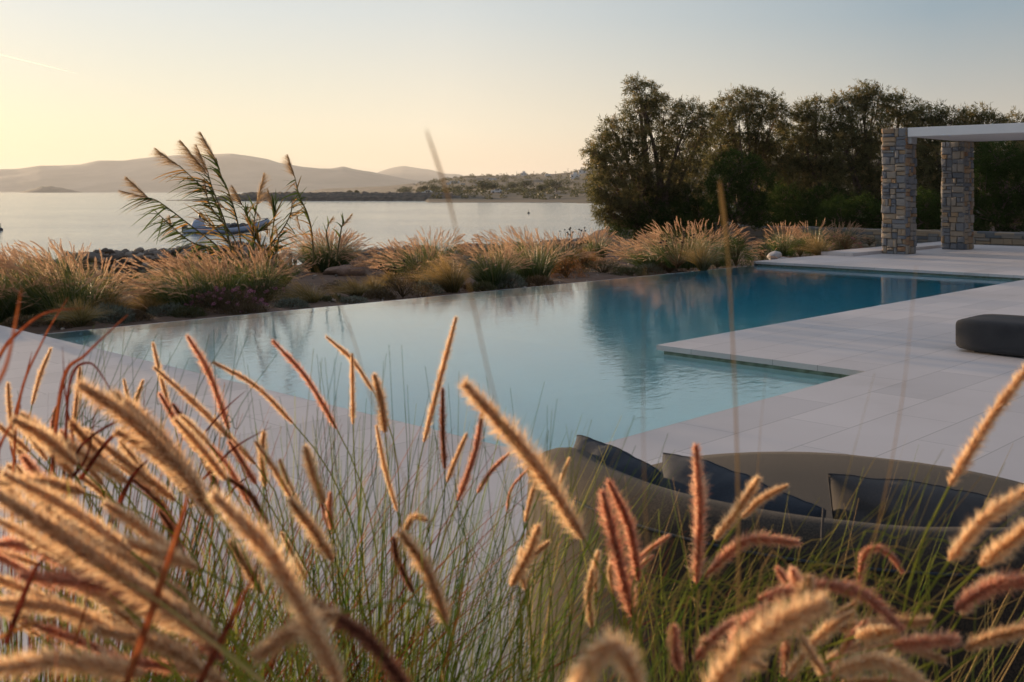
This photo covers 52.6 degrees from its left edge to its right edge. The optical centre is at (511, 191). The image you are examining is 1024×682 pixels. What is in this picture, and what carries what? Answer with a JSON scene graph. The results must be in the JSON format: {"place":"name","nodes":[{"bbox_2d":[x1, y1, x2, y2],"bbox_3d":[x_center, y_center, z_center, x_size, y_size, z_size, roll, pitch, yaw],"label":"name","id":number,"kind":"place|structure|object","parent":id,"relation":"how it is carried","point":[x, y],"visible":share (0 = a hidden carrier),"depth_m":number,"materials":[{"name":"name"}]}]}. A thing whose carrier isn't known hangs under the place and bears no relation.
{"place":"outdoors","nodes":[
{"label":"outdoors","id":0,"kind":"place"},
{"bbox_2d":[0,259,57,324],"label":"fountain grass","id":1,"kind":"object","parent":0,"point":[4,307],"depth_m":13.10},
{"bbox_2d":[0,242,73,321],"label":"fountain grass","id":2,"kind":"object","parent":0,"point":[10,312],"depth_m":13.18,"materials":[{"name":"plant"}]},
{"bbox_2d":[20,186,83,192],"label":"islet","id":3,"kind":"object","parent":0,"point":[46,189],"visible":1,"depth_m":2885.05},
{"bbox_2d":[0,238,111,324],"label":"fountain grass","id":4,"kind":"object","parent":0,"point":[43,303],"depth_m":13.24,"materials":[{"name":"plant"}]},
{"bbox_2d":[14,248,164,311],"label":"fountain grass","id":5,"kind":"object","parent":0,"point":[104,294],"depth_m":14.08,"materials":[{"name":"plant"}]},
{"bbox_2d":[83,283,142,315],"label":"feather grass","id":6,"kind":"object","parent":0,"point":[113,299],"depth_m":13.99,"materials":[{"name":"plant"}]},
{"bbox_2d":[123,289,171,312],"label":"feather grass","id":7,"kind":"object","parent":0,"point":[146,302],"depth_m":14.42,"materials":[{"name":"plant"}]},
{"bbox_2d":[85,253,222,309],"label":"fountain grass","id":8,"kind":"object","parent":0,"point":[182,298],"depth_m":14.66,"materials":[{"name":"plant"}]},
{"bbox_2d":[131,242,262,307],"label":"fountain grass","id":9,"kind":"object","parent":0,"point":[226,283],"depth_m":15.21,"materials":[{"name":"plant"}]},
{"bbox_2d":[0,154,422,191],"bbox_3d":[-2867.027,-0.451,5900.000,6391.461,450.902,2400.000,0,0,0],"label":"mountain range","id":10,"kind":"structure","parent":0,"point":[241,173],"depth_m":5467.94,"materials":[{"name":"stone"}]},
{"bbox_2d":[163,237,276,286],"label":"fountain grass","id":11,"kind":"object","parent":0,"point":[235,245],"depth_m":18.22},
{"bbox_2d":[178,242,304,300],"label":"fountain grass","id":12,"kind":"object","parent":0,"point":[260,272],"depth_m":16.00,"materials":[{"name":"plant"}]},
{"bbox_2d":[235,246,316,286],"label":"fountain grass","id":13,"kind":"object","parent":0,"point":[292,266],"depth_m":17.87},
{"bbox_2d":[166,191,452,200],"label":"rocky spit","id":14,"kind":"structure","parent":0,"point":[366,196],"depth_m":303.18,"materials":[{"name":"stone"}]},
{"bbox_2d":[271,229,352,272],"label":"fountain grass","id":15,"kind":"object","parent":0,"point":[322,266],"depth_m":21.85,"materials":[{"name":"plant"}]},
{"bbox_2d":[278,226,368,266],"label":"fountain grass","id":16,"kind":"object","parent":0,"point":[338,262],"depth_m":22.09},
{"bbox_2d":[319,277,376,296],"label":"feather grass","id":17,"kind":"object","parent":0,"point":[351,288],"depth_m":16.63,"materials":[{"name":"plant"}]},
{"bbox_2d":[17,266,781,681],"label":"fountain grass","id":18,"kind":"object","parent":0,"point":[315,534],"depth_m":1.84,"materials":[{"name":"plant"}]},
{"bbox_2d":[364,231,467,282],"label":"fountain grass","id":19,"kind":"object","parent":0,"point":[400,264],"depth_m":19.24,"materials":[{"name":"plant"}]},
{"bbox_2d":[392,247,480,292],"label":"feather grass","id":20,"kind":"object","parent":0,"point":[448,281],"depth_m":17.29,"materials":[{"name":"plant"}]},
{"bbox_2d":[400,227,477,263],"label":"fountain grass","id":21,"kind":"object","parent":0,"point":[444,252],"depth_m":23.52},
{"bbox_2d":[428,233,535,287],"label":"fountain grass","id":22,"kind":"object","parent":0,"point":[486,274],"depth_m":18.23,"materials":[{"name":"plant"}]},
{"bbox_2d":[463,225,546,268],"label":"fountain grass","id":23,"kind":"object","parent":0,"point":[492,239],"depth_m":22.78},
{"bbox_2d":[0,192,1015,276],"bbox_3d":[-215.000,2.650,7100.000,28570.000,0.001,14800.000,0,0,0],"label":"sea","id":24,"kind":"structure","parent":0,"point":[98,220],"depth_m":95.29,"materials":[{"name":"grey liquid"}]},
{"bbox_2d":[182,212,269,233],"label":"dinghy","id":25,"kind":"object","parent":24,"relation":"on","point":[232,227],"visible":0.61,"depth_m":65.56,"materials":[{"name":"rubber"}]},
{"bbox_2d":[0,245,1023,681],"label":"terrace paving","id":26,"kind":"structure","parent":0,"point":[950,389],"depth_m":6.60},
{"bbox_2d":[718,231,755,266],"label":"shrub","id":27,"kind":"object","parent":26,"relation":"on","point":[735,257],"visible":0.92,"depth_m":21.56,"materials":[{"name":"green plant"}]},
{"bbox_2d":[526,447,1023,681],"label":"round daybed","id":28,"kind":"object","parent":26,"relation":"on","point":[804,475],"visible":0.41,"depth_m":2.45,"materials":[{"name":"fabric"}]},
{"bbox_2d":[573,435,660,485],"bbox_3d":[0.323,0.981,3.089,0.348,0.428,0.389,0,0,0],"label":"throw pillow","id":29,"kind":"object","parent":28,"relation":"on","point":[592,446],"visible":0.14,"depth_m":3.08,"materials":[{"name":"fabric"}]},
{"bbox_2d":[659,452,825,517],"bbox_3d":[0.604,0.978,2.814,0.422,0.447,0.432,0,0,0],"label":"throw pillow","id":30,"kind":"object","parent":28,"relation":"on","point":[721,482],"visible":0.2,"depth_m":2.80,"materials":[{"name":"fabric"}]},
{"bbox_2d":[828,473,1006,526],"bbox_3d":[1.071,0.951,2.720,0.466,0.404,0.358,0,0,0],"label":"throw pillow","id":31,"kind":"object","parent":28,"relation":"on","point":[869,494],"visible":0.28,"depth_m":2.67,"materials":[{"name":"fabric"}]},
{"bbox_2d":[821,241,941,255],"bbox_3d":[9.836,1.413,26.068,0.760,0.070,7.100,0,0,44],"label":"raised terrace edge","id":32,"kind":"object","parent":26,"relation":"on","point":[873,250],"visible":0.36,"depth_m":24.28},
{"bbox_2d":[881,127,916,253],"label":"stone column","id":33,"kind":"structure","parent":26,"relation":"on","point":[899,195],"depth_m":24.11,"materials":[{"name":"stone"}]},
{"bbox_2d":[907,123,1023,143],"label":"pergola roof","id":34,"kind":"structure","parent":33,"relation":"on","point":[991,132],"depth_m":23.35,"materials":[{"name":"white paint"}]},
{"bbox_2d":[941,141,973,249],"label":"stone column","id":35,"kind":"structure","parent":26,"relation":"on","point":[957,194],"depth_m":25.97,"materials":[{"name":"stone"}]},
{"bbox_2d":[955,314,1023,356],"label":"pouf","id":36,"kind":"object","parent":26,"relation":"on","point":[1000,334],"visible":1,"depth_m":9.20,"materials":[{"name":"fabric"}]},
{"bbox_2d":[0,0,1023,175],"label":"sky","id":37,"kind":"structure","parent":0,"point":[509,87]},
{"bbox_2d":[3,214,1022,333],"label":"garden ground","id":38,"kind":"structure","parent":0,"point":[316,281],"depth_m":19.36,"materials":[{"name":"soil"}]},
{"bbox_2d":[0,313,49,327],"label":"shrub","id":39,"kind":"object","parent":38,"relation":"on","point":[21,321],"visible":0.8,"depth_m":11.55,"materials":[{"name":"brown plant"}]},
{"bbox_2d":[0,238,99,284],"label":"fountain grass","id":40,"kind":"object","parent":38,"relation":"on","point":[84,264],"depth_m":18.83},
{"bbox_2d":[38,296,120,326],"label":"feather grass","id":41,"kind":"object","parent":38,"relation":"on","point":[78,318],"depth_m":11.75,"materials":[{"name":"plant"}]},
{"bbox_2d":[89,300,135,323],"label":"shrub","id":42,"kind":"object","parent":38,"relation":"on","point":[111,317],"visible":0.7,"depth_m":13.37,"materials":[{"name":"green plant"}]},
{"bbox_2d":[112,307,153,320],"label":"shrub","id":43,"kind":"object","parent":38,"relation":"on","point":[141,315],"visible":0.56,"depth_m":13.59,"materials":[{"name":"green plant"}]},
{"bbox_2d":[55,240,279,282],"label":"rubble wall","id":44,"kind":"structure","parent":38,"relation":"on","point":[140,252],"depth_m":20.36,"materials":[{"name":"stone"}]},
{"bbox_2d":[145,300,192,316],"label":"shrub","id":45,"kind":"object","parent":38,"relation":"on","point":[163,308],"visible":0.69,"depth_m":14.15,"materials":[{"name":"green plant"}]},
{"bbox_2d":[166,305,207,317],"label":"shrub","id":46,"kind":"object","parent":38,"relation":"on","point":[187,313],"visible":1,"depth_m":14.06,"materials":[{"name":"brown plant"}]},
{"bbox_2d":[119,131,306,277],"bbox_3d":[-5.498,0.403,19.243,3.637,3.084,0.969,0,0,10],"label":"giant reed","id":47,"kind":"object","parent":38,"relation":"on","point":[272,202],"visible":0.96,"depth_m":19.18,"materials":[{"name":"plant"}]},
{"bbox_2d":[181,286,272,313],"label":"shrub","id":48,"kind":"object","parent":38,"relation":"on","point":[212,297],"visible":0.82,"depth_m":14.61,"materials":[{"name":"green plant"}]},
{"bbox_2d":[220,301,266,314],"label":"shrub","id":49,"kind":"object","parent":38,"relation":"on","point":[250,307],"visible":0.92,"depth_m":14.29,"materials":[{"name":"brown plant"}]},
{"bbox_2d":[243,276,287,302],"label":"shrub","id":50,"kind":"object","parent":38,"relation":"on","point":[263,293],"visible":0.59,"depth_m":15.55,"materials":[{"name":"green plant"}]},
{"bbox_2d":[270,296,311,308],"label":"shrub","id":51,"kind":"object","parent":38,"relation":"on","point":[296,301],"visible":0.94,"depth_m":14.96,"materials":[{"name":"green plant"}]},
{"bbox_2d":[261,278,328,302],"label":"feather grass","id":52,"kind":"object","parent":38,"relation":"on","point":[309,295],"depth_m":15.44,"materials":[{"name":"plant"}]},
{"bbox_2d":[280,154,315,260],"bbox_3d":[-3.926,0.289,19.156,0.802,1.991,0.580,0,0,0],"label":"giant reed","id":53,"kind":"object","parent":38,"relation":"on","point":[290,167],"visible":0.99,"depth_m":19.19,"materials":[{"name":"plant"}]},
{"bbox_2d":[323,212,353,260],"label":"giant reed","id":54,"kind":"object","parent":38,"relation":"on","point":[343,223],"visible":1,"depth_m":19.19,"materials":[{"name":"plant"}]},
{"bbox_2d":[298,225,379,264],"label":"fountain grass","id":55,"kind":"object","parent":38,"relation":"on","point":[349,247],"depth_m":22.54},
{"bbox_2d":[322,265,366,275],"bbox_3d":[-3.334,1.625,20.919,0.807,0.306,0.697,0,0,-43],"label":"boulder","id":56,"kind":"object","parent":38,"relation":"on","point":[341,270],"visible":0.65,"depth_m":20.72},
{"bbox_2d":[337,295,369,303],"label":"shrub","id":57,"kind":"object","parent":38,"relation":"on","point":[350,299],"visible":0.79,"depth_m":15.55,"materials":[{"name":"green plant"}]},
{"bbox_2d":[353,273,390,291],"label":"feather grass","id":58,"kind":"object","parent":38,"relation":"on","point":[374,285],"depth_m":17.17,"materials":[{"name":"plant"}]},
{"bbox_2d":[301,245,449,266],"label":"rubble wall","id":59,"kind":"structure","parent":38,"relation":"on","point":[378,252],"depth_m":24.22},
{"bbox_2d":[346,239,410,276],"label":"fountain grass","id":60,"kind":"object","parent":38,"relation":"on","point":[364,257],"depth_m":20.49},
{"bbox_2d":[364,287,396,299],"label":"shrub","id":61,"kind":"object","parent":38,"relation":"on","point":[379,294],"visible":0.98,"depth_m":16.30,"materials":[{"name":"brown plant"}]},
{"bbox_2d":[377,276,433,298],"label":"shrub","id":62,"kind":"object","parent":38,"relation":"on","point":[397,288],"visible":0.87,"depth_m":16.64,"materials":[{"name":"green plant"}]},
{"bbox_2d":[411,274,443,294],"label":"shrub","id":63,"kind":"object","parent":38,"relation":"on","point":[431,287],"visible":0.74,"depth_m":17.16,"materials":[{"name":"green plant"}]},
{"bbox_2d":[61,243,808,329],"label":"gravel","id":64,"kind":"structure","parent":38,"relation":"on","point":[334,300],"depth_m":20.42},
{"bbox_2d":[467,280,498,291],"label":"shrub","id":65,"kind":"object","parent":38,"relation":"on","point":[489,286],"visible":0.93,"depth_m":17.61,"materials":[{"name":"green plant"}]},
{"bbox_2d":[496,271,527,288],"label":"shrub","id":66,"kind":"object","parent":38,"relation":"on","point":[510,282],"visible":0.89,"depth_m":18.17,"materials":[{"name":"green plant"}]},
{"bbox_2d":[466,225,574,282],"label":"fountain grass","id":67,"kind":"object","parent":38,"relation":"on","point":[537,269],"depth_m":19.27,"materials":[{"name":"plant"}]},
{"bbox_2d":[445,238,601,258],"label":"rubble wall","id":68,"kind":"structure","parent":38,"relation":"on","point":[573,240],"depth_m":28.17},
{"bbox_2d":[523,273,554,286],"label":"shrub","id":69,"kind":"object","parent":38,"relation":"on","point":[534,280],"visible":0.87,"depth_m":18.50,"materials":[{"name":"brown plant"}]},
{"bbox_2d":[546,253,588,278],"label":"shrub","id":70,"kind":"object","parent":38,"relation":"on","point":[565,274],"visible":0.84,"depth_m":20.34,"materials":[{"name":"brown plant"}]},
{"bbox_2d":[572,227,627,261],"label":"fountain grass","id":71,"kind":"object","parent":38,"relation":"on","point":[590,245],"depth_m":24.91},
{"bbox_2d":[573,258,630,274],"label":"shrub","id":72,"kind":"object","parent":38,"relation":"on","point":[603,269],"visible":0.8,"depth_m":21.28,"materials":[{"name":"green plant"}]},
{"bbox_2d":[610,265,650,275],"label":"shrub","id":73,"kind":"object","parent":38,"relation":"on","point":[627,271],"visible":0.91,"depth_m":20.85,"materials":[{"name":"green plant"}]},
{"bbox_2d":[603,181,671,241],"bbox_3d":[4.190,0.620,35.391,2.489,2.272,2.118,0,0,-16],"label":"dense bush","id":74,"kind":"object","parent":38,"relation":"on","point":[635,231],"visible":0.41,"depth_m":35.02,"materials":[{"name":"green plant"}]},
{"bbox_2d":[578,73,723,240],"bbox_3d":[4.783,-1.223,35.798,5.786,5.955,2.783,0,0,-24],"label":"tamarisk tree","id":75,"kind":"object","parent":38,"relation":"on","point":[619,202],"visible":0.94,"depth_m":35.44,"materials":[{"name":"green plant"}]},
{"bbox_2d":[620,216,731,268],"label":"fountain grass","id":76,"kind":"object","parent":38,"relation":"on","point":[686,264],"depth_m":21.32,"materials":[{"name":"plant"}]},
{"bbox_2d":[655,180,721,241],"bbox_3d":[6.016,0.682,35.371,2.728,2.304,2.313,0,0,0],"label":"dense bush","id":77,"kind":"object","parent":38,"relation":"on","point":[687,214],"visible":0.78,"depth_m":35.23,"materials":[{"name":"green plant"}]},
{"bbox_2d":[656,237,731,270],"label":"feather grass","id":78,"kind":"object","parent":38,"relation":"on","point":[703,262],"depth_m":20.13,"materials":[{"name":"plant"}]},
{"bbox_2d":[664,131,759,224],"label":"tamarisk tree","id":79,"kind":"object","parent":38,"relation":"on","point":[705,166],"visible":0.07,"depth_m":42.62,"materials":[{"name":"green plant"}]},
{"bbox_2d":[699,146,781,243],"bbox_3d":[7.242,0.142,32.977,2.580,3.222,1.813,0,0,0],"label":"rounded shrub","id":80,"kind":"object","parent":38,"relation":"on","point":[735,189],"visible":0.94,"depth_m":32.80,"materials":[{"name":"green plant"}]},
{"bbox_2d":[698,84,800,224],"bbox_3d":[8.702,-1.087,37.703,3.906,5.683,3.037,0,0,-20],"label":"tamarisk tree","id":81,"kind":"object","parent":38,"relation":"on","point":[731,135],"visible":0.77,"depth_m":37.32,"materials":[{"name":"green plant"}]},
{"bbox_2d":[745,243,776,260],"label":"shrub","id":82,"kind":"object","parent":38,"relation":"on","point":[761,256],"visible":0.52,"depth_m":25.39,"materials":[{"name":"green plant"}]},
{"bbox_2d":[748,179,818,226],"bbox_3d":[9.260,0.599,35.380,2.609,2.306,2.196,0,0,-39],"label":"dense bush","id":83,"kind":"object","parent":38,"relation":"on","point":[784,212],"visible":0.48,"depth_m":35.34,"materials":[{"name":"green plant"}]},
{"bbox_2d":[743,124,846,223],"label":"tamarisk tree","id":84,"kind":"object","parent":38,"relation":"on","point":[794,155],"visible":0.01,"depth_m":42.59,"materials":[{"name":"green plant"}]},
{"bbox_2d":[786,239,812,256],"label":"shrub","id":85,"kind":"object","parent":38,"relation":"on","point":[800,252],"visible":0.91,"depth_m":24.16,"materials":[{"name":"green plant"}]},
{"bbox_2d":[747,92,852,225],"bbox_3d":[10.234,-0.967,37.601,4.412,5.436,2.519,0,0,13],"label":"tamarisk tree","id":86,"kind":"object","parent":38,"relation":"on","point":[810,170],"visible":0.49,"depth_m":37.44,"materials":[{"name":"green plant"}]},
{"bbox_2d":[783,235,843,255],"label":"feather grass","id":87,"kind":"object","parent":38,"relation":"on","point":[819,249],"depth_m":23.93,"materials":[{"name":"plant"}]},
{"bbox_2d":[614,223,1023,246],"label":"garden wall","id":88,"kind":"structure","parent":38,"relation":"on","point":[992,238],"depth_m":31.56,"materials":[{"name":"stone"}]},
{"bbox_2d":[787,181,859,227],"bbox_3d":[10.695,0.735,35.374,2.640,2.254,2.481,0,0,0],"label":"dense bush","id":89,"kind":"object","parent":38,"relation":"on","point":[813,200],"visible":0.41,"depth_m":35.47,"materials":[{"name":"green plant"}]},
{"bbox_2d":[815,191,882,228],"bbox_3d":[11.034,0.857,33.022,2.807,1.787,1.544,0,0,0],"label":"rounded shrub","id":90,"kind":"object","parent":38,"relation":"on","point":[869,208],"visible":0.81,"depth_m":32.82,"materials":[{"name":"green plant"}]},
{"bbox_2d":[816,125,881,226],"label":"tamarisk tree","id":91,"kind":"object","parent":38,"relation":"on","point":[858,171],"visible":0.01,"depth_m":42.56,"materials":[{"name":"green plant"}]},
{"bbox_2d":[809,78,932,228],"bbox_3d":[12.779,-1.183,36.769,4.594,5.880,2.747,0,0,0],"label":"tamarisk tree","id":92,"kind":"object","parent":38,"relation":"on","point":[848,131],"visible":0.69,"depth_m":36.54,"materials":[{"name":"green plant"}]},
{"bbox_2d":[916,185,941,229],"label":"rounded shrub","id":93,"kind":"object","parent":38,"relation":"on","point":[933,212],"visible":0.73,"depth_m":32.33,"materials":[{"name":"green plant"}]},
{"bbox_2d":[900,99,987,228],"bbox_3d":[14.920,-0.769,35.804,3.695,5.052,2.720,0,0,0],"label":"tamarisk tree","id":94,"kind":"object","parent":38,"relation":"on","point":[939,117],"visible":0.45,"depth_m":35.70,"materials":[{"name":"green plant"}]},
{"bbox_2d":[964,101,1023,231],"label":"tamarisk tree","id":95,"kind":"object","parent":38,"relation":"on","point":[983,115],"visible":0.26,"depth_m":35.81,"materials":[{"name":"green plant"}]},
{"bbox_2d":[973,141,1023,231],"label":"rounded shrub","id":96,"kind":"object","parent":38,"relation":"on","point":[997,173],"visible":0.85,"depth_m":31.26,"materials":[{"name":"green plant"}]},
{"bbox_2d":[519,230,602,272],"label":"fountain grass","id":97,"kind":"object","parent":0,"point":[577,255],"depth_m":21.62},
{"bbox_2d":[585,229,675,270],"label":"fountain grass","id":98,"kind":"object","parent":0,"point":[649,260],"depth_m":22.18,"materials":[{"name":"plant"}]},
{"bbox_2d":[305,157,1008,202],"bbox_3d":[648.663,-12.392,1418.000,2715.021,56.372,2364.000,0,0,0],"label":"hill","id":99,"kind":"structure","parent":0,"point":[516,198],"depth_m":630.00,"materials":[{"name":"plant"}]},
{"bbox_2d":[395,167,602,199],"bbox_3d":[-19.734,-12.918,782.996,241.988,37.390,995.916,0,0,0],"label":"hill scrub","id":100,"kind":"object","parent":99,"relation":"on","point":[523,190],"visible":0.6,"depth_m":445.30,"materials":[{"name":"green plant"}]},
{"bbox_2d":[378,166,981,190],"bbox_3d":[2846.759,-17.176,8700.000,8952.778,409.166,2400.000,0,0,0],"label":"distant mountain","id":101,"kind":"structure","parent":0,"point":[413,173],"depth_m":8508.72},
{"bbox_2d":[670,216,776,263],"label":"fountain grass","id":102,"kind":"object","parent":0,"point":[722,244],"depth_m":24.11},
{"bbox_2d":[752,220,815,255],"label":"fountain grass","id":103,"kind":"object","parent":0,"point":[780,246],"depth_m":26.99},
{"bbox_2d":[781,219,846,252],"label":"fountain grass","id":104,"kind":"object","parent":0,"point":[825,238],"depth_m":28.34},
{"bbox_2d":[813,220,874,250],"bbox_3d":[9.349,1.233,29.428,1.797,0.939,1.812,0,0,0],"label":"fountain grass","id":105,"kind":"object","parent":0,"point":[841,229],"depth_m":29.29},
{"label":"swimming pool","id":106,"kind":"structure","parent":0,"visible":0},
{"bbox_2d":[39,265,1018,454],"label":"pool water","id":107,"kind":"structure","parent":106,"relation":"in","point":[577,348],"depth_m":10.48,"materials":[{"name":"blue liquid"}]},
{"bbox_2d":[664,264,1023,377],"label":"pool tile band","id":108,"kind":"object","parent":106,"relation":"attached to","point":[761,365],"visible":0.24,"depth_m":9.68,"materials":[{"name":"tile"}]},
{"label":"planting bed","id":109,"kind":"structure","parent":0,"visible":0},
{"bbox_2d":[0,298,732,681],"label":"fountain grass","id":110,"kind":"object","parent":109,"relation":"on","point":[172,462],"depth_m":1.50,"materials":[{"name":"plant"}]},
{"bbox_2d":[0,288,1023,681],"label":"fountain grass","id":111,"kind":"object","parent":109,"relation":"on","point":[116,576],"depth_m":0.91,"materials":[{"name":"plant"}]},
{"bbox_2d":[220,129,1023,681],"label":"fountain grass","id":112,"kind":"object","parent":109,"relation":"on","point":[530,551],"depth_m":1.33,"materials":[{"name":"plant"}]},
{"bbox_2d":[407,180,1023,681],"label":"fountain grass","id":113,"kind":"object","parent":109,"relation":"on","point":[885,624],"depth_m":1.32,"materials":[{"name":"plant"}]},
{"bbox_2d":[413,266,1023,681],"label":"fountain grass","id":114,"kind":"object","parent":109,"relation":"on","point":[861,660],"depth_m":1.09,"materials":[{"name":"plant"}]},
{"bbox_2d":[562,270,935,681],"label":"fountain grass","id":115,"kind":"object","parent":109,"relation":"on","point":[801,610],"depth_m":0.72,"materials":[{"name":"plant"}]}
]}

